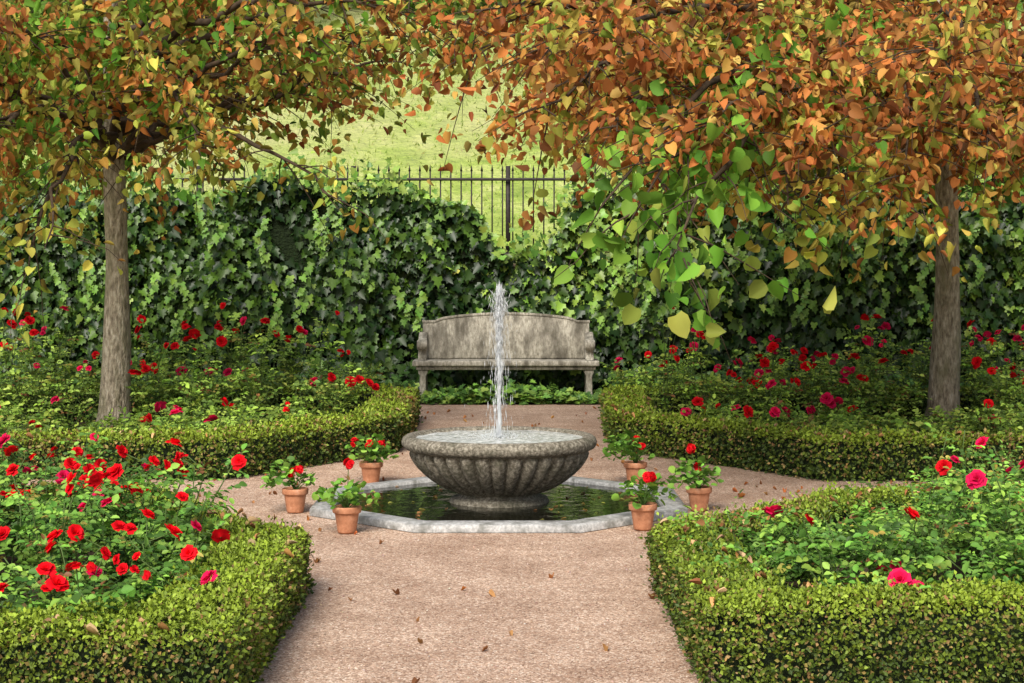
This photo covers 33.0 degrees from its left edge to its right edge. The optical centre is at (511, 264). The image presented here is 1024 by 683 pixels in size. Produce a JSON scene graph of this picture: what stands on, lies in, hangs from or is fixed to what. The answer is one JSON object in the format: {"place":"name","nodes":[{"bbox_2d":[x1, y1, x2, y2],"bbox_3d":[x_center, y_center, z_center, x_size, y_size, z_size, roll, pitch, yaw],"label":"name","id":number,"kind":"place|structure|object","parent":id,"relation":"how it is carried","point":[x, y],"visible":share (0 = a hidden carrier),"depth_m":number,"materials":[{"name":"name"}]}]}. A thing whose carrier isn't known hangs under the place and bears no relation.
{"place":"outdoors","nodes":[
{"label":"outdoors","id":0,"kind":"place"},
{"bbox_2d":[3,0,1023,261],"bbox_3d":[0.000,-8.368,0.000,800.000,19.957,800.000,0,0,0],"label":"ground","id":1,"kind":"structure","parent":0,"point":[403,152],"depth_m":32.25,"materials":[{"name":"green plant"}]},
{"bbox_3d":[0.000,0.790,21.745,26.000,1.620,0.330,0,0,0],"label":"garden wall","id":2,"kind":"object","parent":1,"relation":"on","visible":0},
{"bbox_2d":[0,164,1018,254],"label":"iron fence","id":3,"kind":"object","parent":2,"relation":"on","point":[507,179],"visible":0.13,"depth_m":21.73,"materials":[{"name":"black metal"}]},
{"bbox_2d":[0,148,1023,394],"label":"ivy","id":4,"kind":"object","parent":2,"relation":"attached to","point":[286,266],"visible":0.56,"depth_m":21.10,"materials":[{"name":"green plant"}]},
{"bbox_2d":[10,402,1018,682],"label":"gravel path","id":5,"kind":"structure","parent":0,"point":[460,618],"depth_m":8.44,"materials":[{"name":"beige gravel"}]},
{"bbox_2d":[5,319,78,385],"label":"rose bush","id":6,"kind":"object","parent":5,"relation":"on","point":[33,343],"visible":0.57,"depth_m":19.62,"materials":[{"name":"green plant"}]},
{"bbox_2d":[0,548,162,611],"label":"soil bed","id":7,"kind":"object","parent":5,"relation":"on","point":[9,558],"depth_m":9.16,"materials":[{"name":"brown soil"}]},
{"bbox_2d":[0,419,59,551],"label":"rose bush","id":8,"kind":"object","parent":7,"relation":"on","point":[2,430],"visible":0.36,"depth_m":9.61,"materials":[{"name":"green plant"}]},
{"bbox_2d":[0,446,103,521],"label":"rose bush","id":9,"kind":"object","parent":7,"relation":"on","point":[68,462],"visible":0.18,"depth_m":8.99,"materials":[{"name":"green plant"}]},
{"bbox_2d":[0,472,120,610],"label":"rose bush","id":10,"kind":"object","parent":7,"relation":"on","point":[68,490],"visible":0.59,"depth_m":7.67,"materials":[{"name":"green plant"}]},
{"bbox_2d":[0,462,120,598],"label":"rose bush","id":11,"kind":"object","parent":7,"relation":"on","point":[35,503],"visible":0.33,"depth_m":8.20,"materials":[{"name":"green plant"}]},
{"bbox_2d":[0,463,122,599],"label":"rose bush","id":12,"kind":"object","parent":7,"relation":"on","point":[95,478],"visible":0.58,"depth_m":7.34,"materials":[{"name":"green plant"}]},
{"bbox_2d":[0,524,122,628],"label":"rose bush","id":13,"kind":"object","parent":7,"relation":"on","point":[75,532],"visible":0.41,"depth_m":6.76,"materials":[{"name":"green plant"}]},
{"bbox_2d":[0,553,127,628],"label":"rose bush","id":14,"kind":"object","parent":7,"relation":"on","point":[60,583],"visible":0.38,"depth_m":6.54,"materials":[{"name":"green plant"}]},
{"bbox_2d":[39,424,128,551],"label":"rose bush","id":15,"kind":"object","parent":7,"relation":"on","point":[94,437],"visible":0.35,"depth_m":9.62,"materials":[{"name":"green plant"}]},
{"bbox_2d":[49,476,165,596],"bbox_3d":[-1.820,1.283,7.791,0.509,0.629,0.748,0,0,-12],"label":"rose bush","id":16,"kind":"object","parent":7,"relation":"on","point":[126,554],"visible":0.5,"depth_m":7.69,"materials":[{"name":"green plant"}]},
{"bbox_2d":[13,561,217,633],"bbox_3d":[-1.512,1.356,6.512,0.600,0.565,0.837,0,0,30],"label":"rose bush","id":17,"kind":"object","parent":7,"relation":"on","point":[131,591],"visible":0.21,"depth_m":6.27,"materials":[{"name":"green plant"}]},
{"bbox_2d":[54,455,179,578],"bbox_3d":[-1.859,1.262,8.257,0.538,0.672,0.670,0,0,0],"label":"rose bush","id":18,"kind":"object","parent":7,"relation":"on","point":[116,470],"visible":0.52,"depth_m":8.19,"materials":[{"name":"green plant"}]},
{"bbox_2d":[64,534,200,618],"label":"rose bush","id":19,"kind":"object","parent":7,"relation":"on","point":[188,552],"visible":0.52,"depth_m":6.70,"materials":[{"name":"green plant"}]},
{"bbox_2d":[69,438,208,573],"bbox_3d":[-1.861,1.233,8.665,0.637,0.730,0.678,0,0,-31],"label":"rose bush","id":20,"kind":"object","parent":7,"relation":"on","point":[122,450],"visible":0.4,"depth_m":8.68,"materials":[{"name":"green plant"}]},
{"bbox_2d":[0,479,316,682],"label":"box hedge","id":21,"kind":"object","parent":7,"relation":"on","point":[230,624],"visible":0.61,"depth_m":6.21,"materials":[{"name":"green plant"}]},
{"bbox_2d":[92,443,248,575],"bbox_3d":[-1.618,1.226,8.130,0.675,0.742,0.677,0,0,36],"label":"rose bush","id":22,"kind":"object","parent":7,"relation":"on","point":[236,464],"visible":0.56,"depth_m":8.15,"materials":[{"name":"green plant"}]},
{"bbox_2d":[111,491,233,594],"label":"rose bush","id":23,"kind":"object","parent":7,"relation":"on","point":[219,535],"visible":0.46,"depth_m":7.15,"materials":[{"name":"green plant"}]},
{"bbox_2d":[8,422,224,439],"bbox_3d":[-3.585,1.594,15.375,4.850,0.001,4.670,0,0,0],"label":"soil bed","id":24,"kind":"object","parent":5,"relation":"on","point":[80,423],"depth_m":17.15,"materials":[{"name":"brown soil"}]},
{"bbox_2d":[0,307,34,422],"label":"rose bush","id":25,"kind":"object","parent":24,"relation":"on","point":[14,324],"visible":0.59,"depth_m":17.44,"materials":[{"name":"green plant"}]},
{"bbox_2d":[0,315,51,427],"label":"rose bush","id":26,"kind":"object","parent":24,"relation":"on","point":[30,320],"visible":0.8,"depth_m":16.12,"materials":[{"name":"green plant"}]},
{"bbox_2d":[1,383,74,431],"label":"rose bush","id":27,"kind":"object","parent":24,"relation":"on","point":[49,412],"visible":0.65,"depth_m":14.82,"materials":[{"name":"green plant"}]},
{"bbox_2d":[14,358,74,423],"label":"rose bush","id":28,"kind":"object","parent":24,"relation":"on","point":[46,381],"visible":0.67,"depth_m":16.71,"materials":[{"name":"green plant"}]},
{"bbox_2d":[33,306,83,421],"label":"rose bush","id":29,"kind":"object","parent":24,"relation":"on","point":[72,368],"visible":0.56,"depth_m":17.44,"materials":[{"name":"green plant"}]},
{"bbox_2d":[39,373,96,431],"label":"rose bush","id":30,"kind":"object","parent":24,"relation":"on","point":[68,420],"visible":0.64,"depth_m":15.60,"materials":[{"name":"green plant"}]},
{"bbox_2d":[44,363,100,426],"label":"rose bush","id":31,"kind":"object","parent":24,"relation":"on","point":[87,386],"visible":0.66,"depth_m":16.60,"materials":[{"name":"green plant"}]},
{"bbox_2d":[124,360,178,424],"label":"rose bush","id":32,"kind":"object","parent":24,"relation":"on","point":[139,372],"visible":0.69,"depth_m":16.15,"materials":[{"name":"green plant"}]},
{"bbox_2d":[131,333,178,427],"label":"rose bush","id":33,"kind":"object","parent":24,"relation":"on","point":[155,367],"visible":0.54,"depth_m":16.72,"materials":[{"name":"green plant"}]},
{"bbox_2d":[119,401,192,439],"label":"rose bush","id":34,"kind":"object","parent":24,"relation":"on","point":[160,406],"visible":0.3,"depth_m":14.60,"materials":[{"name":"green plant"}]},
{"bbox_2d":[143,368,219,426],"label":"rose bush","id":35,"kind":"object","parent":24,"relation":"on","point":[192,390],"visible":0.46,"depth_m":15.48,"materials":[{"name":"green plant"}]},
{"bbox_2d":[154,335,216,426],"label":"rose bush","id":36,"kind":"object","parent":24,"relation":"on","point":[182,370],"visible":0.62,"depth_m":16.58,"materials":[{"name":"green plant"}]},
{"bbox_2d":[0,380,423,480],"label":"box hedge","id":37,"kind":"object","parent":24,"relation":"on","point":[391,413],"visible":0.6,"depth_m":13.32,"materials":[{"name":"green plant"}]},
{"bbox_2d":[171,329,252,428],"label":"rose bush","id":38,"kind":"object","parent":24,"relation":"on","point":[221,341],"visible":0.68,"depth_m":16.26,"materials":[{"name":"green plant"}]},
{"bbox_2d":[206,400,290,432],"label":"rose bush","id":39,"kind":"object","parent":24,"relation":"on","point":[234,412],"visible":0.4,"depth_m":14.88,"materials":[{"name":"green plant"}]},
{"bbox_2d":[0,0,498,431],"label":"linden tree","id":40,"kind":"object","parent":24,"relation":"on","point":[122,118],"visible":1,"depth_m":14.64,"materials":[{"name":"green plant"}]},
{"bbox_2d":[219,316,283,424],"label":"rose bush","id":41,"kind":"object","parent":24,"relation":"on","point":[238,375],"visible":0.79,"depth_m":16.17,"materials":[{"name":"green plant"}]},
{"bbox_2d":[226,318,289,418],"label":"rose bush","id":42,"kind":"object","parent":24,"relation":"on","point":[265,321],"visible":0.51,"depth_m":16.77,"materials":[{"name":"green plant"}]},
{"bbox_2d":[272,379,323,418],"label":"rose bush","id":43,"kind":"object","parent":24,"relation":"on","point":[294,399],"visible":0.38,"depth_m":15.55,"materials":[{"name":"green plant"}]},
{"bbox_2d":[295,311,354,410],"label":"rose bush","id":44,"kind":"object","parent":24,"relation":"on","point":[323,375],"visible":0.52,"depth_m":17.28,"materials":[{"name":"green plant"}]},
{"bbox_2d":[299,362,371,414],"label":"rose bush","id":45,"kind":"object","parent":24,"relation":"on","point":[341,380],"visible":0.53,"depth_m":16.79,"materials":[{"name":"green plant"}]},
{"bbox_2d":[297,372,378,415],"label":"rose bush","id":46,"kind":"object","parent":24,"relation":"on","point":[350,381],"visible":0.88,"depth_m":16.27,"materials":[{"name":"green plant"}]},
{"bbox_2d":[133,315,192,387],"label":"rose bush","id":47,"kind":"object","parent":5,"relation":"on","point":[141,319],"visible":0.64,"depth_m":19.54,"materials":[{"name":"green plant"}]},
{"bbox_2d":[200,302,269,385],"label":"rose bush","id":48,"kind":"object","parent":5,"relation":"on","point":[234,337],"visible":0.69,"depth_m":19.39,"materials":[{"name":"green plant"}]},
{"bbox_2d":[260,456,317,512],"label":"potted geranium","id":49,"kind":"object","parent":5,"relation":"on","point":[295,497],"visible":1,"depth_m":11.11,"materials":[{"name":"plant"}]},
{"bbox_2d":[268,325,317,392],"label":"rose bush","id":50,"kind":"object","parent":5,"relation":"on","point":[299,329],"visible":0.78,"depth_m":19.57,"materials":[{"name":"green plant"}]},
{"bbox_2d":[312,458,379,533],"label":"potted geranium","id":51,"kind":"object","parent":5,"relation":"on","point":[346,514],"visible":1,"depth_m":10.26,"materials":[{"name":"plant"}]},
{"bbox_2d":[343,433,398,482],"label":"potted geranium","id":52,"kind":"object","parent":5,"relation":"on","point":[369,466],"visible":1,"depth_m":12.58,"materials":[{"name":"plant"}]},
{"bbox_2d":[310,282,687,532],"bbox_3d":[-0.085,0.844,11.500,2.410,1.512,2.410,0,0,0],"label":"stone fountain","id":53,"kind":"object","parent":5,"relation":"on","point":[498,478],"visible":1,"depth_m":11.12,"materials":[{"name":"stone"}]},
{"bbox_2d":[412,312,599,395],"bbox_3d":[-0.070,1.080,20.330,2.180,1.040,0.520,0,0,0],"label":"stone bench","id":54,"kind":"object","parent":5,"relation":"on","point":[537,341],"visible":0.81,"depth_m":20.50,"materials":[{"name":"grey stone"}]},
{"bbox_2d":[0,358,1019,404],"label":"ground ivy","id":55,"kind":"object","parent":5,"relation":"on","point":[522,394],"visible":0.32,"depth_m":20.07,"materials":[{"name":"green plant"}]},
{"bbox_2d":[149,406,906,682],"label":"fallen leaves","id":56,"kind":"object","parent":5,"relation":"on","point":[492,594],"visible":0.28,"depth_m":10.81,"materials":[{"name":"brown plant"}]},
{"bbox_2d":[601,430,654,483],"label":"potted geranium","id":57,"kind":"object","parent":5,"relation":"on","point":[634,466],"visible":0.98,"depth_m":12.57,"materials":[{"name":"plant"}]},
{"bbox_2d":[598,357,665,387],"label":"rose bush","id":58,"kind":"object","parent":5,"relation":"on","point":[619,373],"visible":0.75,"depth_m":19.71,"materials":[{"name":"green plant"}]},
{"bbox_2d":[611,469,677,530],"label":"potted geranium","id":59,"kind":"object","parent":5,"relation":"on","point":[644,509],"visible":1,"depth_m":10.39,"materials":[{"name":"plant"}]},
{"bbox_2d":[644,342,707,386],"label":"rose bush","id":60,"kind":"object","parent":5,"relation":"on","point":[646,353],"visible":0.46,"depth_m":19.62,"materials":[{"name":"green plant"}]},
{"bbox_2d":[665,443,723,511],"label":"potted geranium","id":61,"kind":"object","parent":5,"relation":"on","point":[698,491],"visible":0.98,"depth_m":11.18,"materials":[{"name":"plant"}]},
{"bbox_2d":[784,550,1023,601],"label":"soil bed","id":62,"kind":"object","parent":5,"relation":"on","point":[952,568],"depth_m":8.98,"materials":[{"name":"brown soil"}]},
{"bbox_2d":[667,489,804,565],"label":"rose bush","id":63,"kind":"object","parent":62,"relation":"on","point":[773,510],"visible":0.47,"depth_m":7.82,"materials":[{"name":"green plant"}]},
{"bbox_2d":[689,511,814,588],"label":"rose bush","id":64,"kind":"object","parent":62,"relation":"on","point":[783,567],"visible":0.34,"depth_m":7.45,"materials":[{"name":"green plant"}]},
{"bbox_2d":[752,509,892,601],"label":"rose bush","id":65,"kind":"object","parent":62,"relation":"on","point":[803,533],"visible":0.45,"depth_m":7.82,"materials":[{"name":"green plant"}]},
{"bbox_2d":[638,478,1023,682],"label":"box hedge","id":66,"kind":"object","parent":62,"relation":"on","point":[743,622],"visible":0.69,"depth_m":6.55,"materials":[{"name":"green plant"}]},
{"bbox_2d":[772,502,943,600],"bbox_3d":[1.458,1.310,7.303,0.660,0.572,0.598,0,0,0],"label":"rose bush","id":67,"kind":"object","parent":62,"relation":"on","point":[860,547],"visible":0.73,"depth_m":7.25,"materials":[{"name":"green plant"}]},
{"bbox_2d":[831,488,916,563],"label":"rose bush","id":68,"kind":"object","parent":62,"relation":"on","point":[869,515],"visible":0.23,"depth_m":9.17,"materials":[{"name":"green plant"}]},
{"bbox_2d":[818,543,938,601],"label":"rose bush","id":69,"kind":"object","parent":62,"relation":"on","point":[899,575],"visible":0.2,"depth_m":7.09,"materials":[{"name":"green plant"}]},
{"bbox_2d":[832,495,982,585],"bbox_3d":[1.772,1.305,7.734,0.664,0.586,0.610,0,0,0],"label":"rose bush","id":70,"kind":"object","parent":62,"relation":"on","point":[956,525],"visible":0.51,"depth_m":7.72,"materials":[{"name":"green plant"}]},
{"bbox_2d":[858,469,1005,584],"bbox_3d":[1.954,1.283,8.184,0.734,0.629,0.523,0,0,-43],"label":"rose bush","id":71,"kind":"object","parent":62,"relation":"on","point":[976,478],"visible":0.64,"depth_m":8.18,"materials":[{"name":"green plant"}]},
{"bbox_2d":[911,423,991,552],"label":"rose bush","id":72,"kind":"object","parent":62,"relation":"on","point":[963,470],"visible":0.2,"depth_m":9.51,"materials":[{"name":"green plant"}]},
{"bbox_2d":[906,467,1020,577],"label":"rose bush","id":73,"kind":"object","parent":62,"relation":"on","point":[959,544],"visible":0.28,"depth_m":8.75,"materials":[{"name":"green plant"}]},
{"bbox_2d":[912,455,1023,565],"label":"rose bush","id":74,"kind":"object","parent":62,"relation":"on","point":[954,458],"visible":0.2,"depth_m":9.03,"materials":[{"name":"green plant"}]},
{"bbox_2d":[925,459,1023,581],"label":"rose bush","id":75,"kind":"object","parent":62,"relation":"on","point":[942,466],"visible":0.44,"depth_m":8.36,"materials":[{"name":"green plant"}]},
{"bbox_2d":[926,510,1023,598],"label":"rose bush","id":76,"kind":"object","parent":62,"relation":"on","point":[989,566],"visible":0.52,"depth_m":7.33,"materials":[{"name":"green plant"}]},
{"bbox_2d":[949,454,1023,578],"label":"rose bush","id":77,"kind":"object","parent":62,"relation":"on","point":[1015,487],"visible":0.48,"depth_m":7.88,"materials":[{"name":"green plant"}]},
{"bbox_2d":[967,436,1023,538],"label":"rose bush","id":78,"kind":"object","parent":62,"relation":"on","point":[982,441],"visible":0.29,"depth_m":9.60,"materials":[{"name":"green plant"}]},
{"bbox_2d":[975,488,1023,583],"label":"rose bush","id":79,"kind":"object","parent":62,"relation":"on","point":[1018,562],"visible":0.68,"depth_m":7.49,"materials":[{"name":"green plant"}]},
{"bbox_2d":[785,422,1022,440],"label":"soil bed","id":80,"kind":"object","parent":5,"relation":"on","point":[893,427],"depth_m":17.04,"materials":[{"name":"brown soil"}]},
{"bbox_2d":[619,306,698,413],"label":"rose bush","id":81,"kind":"object","parent":80,"relation":"on","point":[666,402],"visible":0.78,"depth_m":16.09,"materials":[{"name":"green plant"}]},
{"bbox_2d":[653,320,720,415],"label":"rose bush","id":82,"kind":"object","parent":80,"relation":"on","point":[678,360],"visible":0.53,"depth_m":17.36,"materials":[{"name":"green plant"}]},
{"bbox_2d":[380,0,1023,428],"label":"linden tree","id":83,"kind":"object","parent":80,"relation":"on","point":[718,100],"visible":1,"depth_m":11.51,"materials":[{"name":"orange plant"}]},
{"bbox_2d":[679,327,742,415],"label":"rose bush","id":84,"kind":"object","parent":80,"relation":"on","point":[700,393],"visible":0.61,"depth_m":16.63,"materials":[{"name":"green plant"}]},
{"bbox_2d":[680,396,765,422],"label":"rose bush","id":85,"kind":"object","parent":80,"relation":"on","point":[747,409],"visible":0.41,"depth_m":14.33,"materials":[{"name":"green plant"}]},
{"bbox_2d":[696,371,761,418],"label":"rose bush","id":86,"kind":"object","parent":80,"relation":"on","point":[724,386],"visible":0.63,"depth_m":16.14,"materials":[{"name":"green plant"}]},
{"bbox_2d":[713,354,792,419],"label":"rose bush","id":87,"kind":"object","parent":80,"relation":"on","point":[765,362],"visible":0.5,"depth_m":17.27,"materials":[{"name":"green plant"}]},
{"bbox_2d":[735,335,788,417],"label":"rose bush","id":88,"kind":"object","parent":80,"relation":"on","point":[772,346],"visible":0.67,"depth_m":16.59,"materials":[{"name":"green plant"}]},
{"bbox_2d":[726,369,802,420],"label":"rose bush","id":89,"kind":"object","parent":80,"relation":"on","point":[758,373],"visible":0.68,"depth_m":16.09,"materials":[{"name":"green plant"}]},
{"bbox_2d":[597,382,1023,481],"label":"box hedge","id":90,"kind":"object","parent":80,"relation":"on","point":[818,453],"visible":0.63,"depth_m":13.28,"materials":[{"name":"green plant"}]},
{"bbox_2d":[785,351,838,425],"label":"rose bush","id":91,"kind":"object","parent":80,"relation":"on","point":[803,364],"visible":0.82,"depth_m":17.07,"materials":[{"name":"green plant"}]},
{"bbox_2d":[769,404,866,440],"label":"rose bush","id":92,"kind":"object","parent":80,"relation":"on","point":[775,411],"visible":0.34,"depth_m":13.79,"materials":[{"name":"green plant"}]},
{"bbox_2d":[806,353,869,427],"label":"rose bush","id":93,"kind":"object","parent":80,"relation":"on","point":[853,356],"visible":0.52,"depth_m":16.56,"materials":[{"name":"green plant"}]},
{"bbox_2d":[797,368,882,420],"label":"rose bush","id":94,"kind":"object","parent":80,"relation":"on","point":[863,379],"visible":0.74,"depth_m":16.09,"materials":[{"name":"green plant"}]},
{"bbox_2d":[802,391,881,426],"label":"rose bush","id":95,"kind":"object","parent":80,"relation":"on","point":[828,399],"visible":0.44,"depth_m":15.37,"materials":[{"name":"green plant"}]},
{"bbox_2d":[829,314,898,422],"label":"rose bush","id":96,"kind":"object","parent":80,"relation":"on","point":[867,340],"visible":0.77,"depth_m":16.59,"materials":[{"name":"green plant"}]},
{"bbox_2d":[835,325,902,386],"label":"rose bush","id":97,"kind":"object","parent":80,"relation":"on","point":[879,354],"visible":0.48,"depth_m":19.37,"materials":[{"name":"green plant"}]},
{"bbox_2d":[832,413,917,440],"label":"rose bush","id":98,"kind":"object","parent":80,"relation":"on","point":[846,424],"visible":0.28,"depth_m":13.96,"materials":[{"name":"green plant"}]},
{"bbox_2d":[862,358,931,426],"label":"rose bush","id":99,"kind":"object","parent":80,"relation":"on","point":[888,397],"visible":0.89,"depth_m":16.02,"materials":[{"name":"green plant"}]},
{"bbox_2d":[891,346,960,414],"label":"rose bush","id":100,"kind":"object","parent":80,"relation":"on","point":[924,383],"visible":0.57,"depth_m":17.28,"materials":[{"name":"green plant"}]},
{"bbox_2d":[960,320,1001,414],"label":"rose bush","id":101,"kind":"object","parent":80,"relation":"on","point":[978,373],"visible":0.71,"depth_m":17.20,"materials":[{"name":"green plant"}]},
{"bbox_2d":[960,327,1005,393],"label":"rose bush","id":102,"kind":"object","parent":80,"relation":"on","point":[987,334],"visible":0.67,"depth_m":19.50,"materials":[{"name":"green plant"}]},
{"bbox_2d":[959,356,1023,422],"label":"rose bush","id":103,"kind":"object","parent":80,"relation":"on","point":[976,364],"visible":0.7,"depth_m":16.12,"materials":[{"name":"green plant"}]},
{"bbox_2d":[984,325,1023,415],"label":"rose bush","id":104,"kind":"object","parent":80,"relation":"on","point":[1016,338],"visible":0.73,"depth_m":16.62,"materials":[{"name":"green plant"}]},
{"bbox_2d":[885,320,932,385],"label":"rose bush","id":105,"kind":"object","parent":5,"relation":"on","point":[922,358],"visible":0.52,"depth_m":19.50,"materials":[{"name":"green plant"}]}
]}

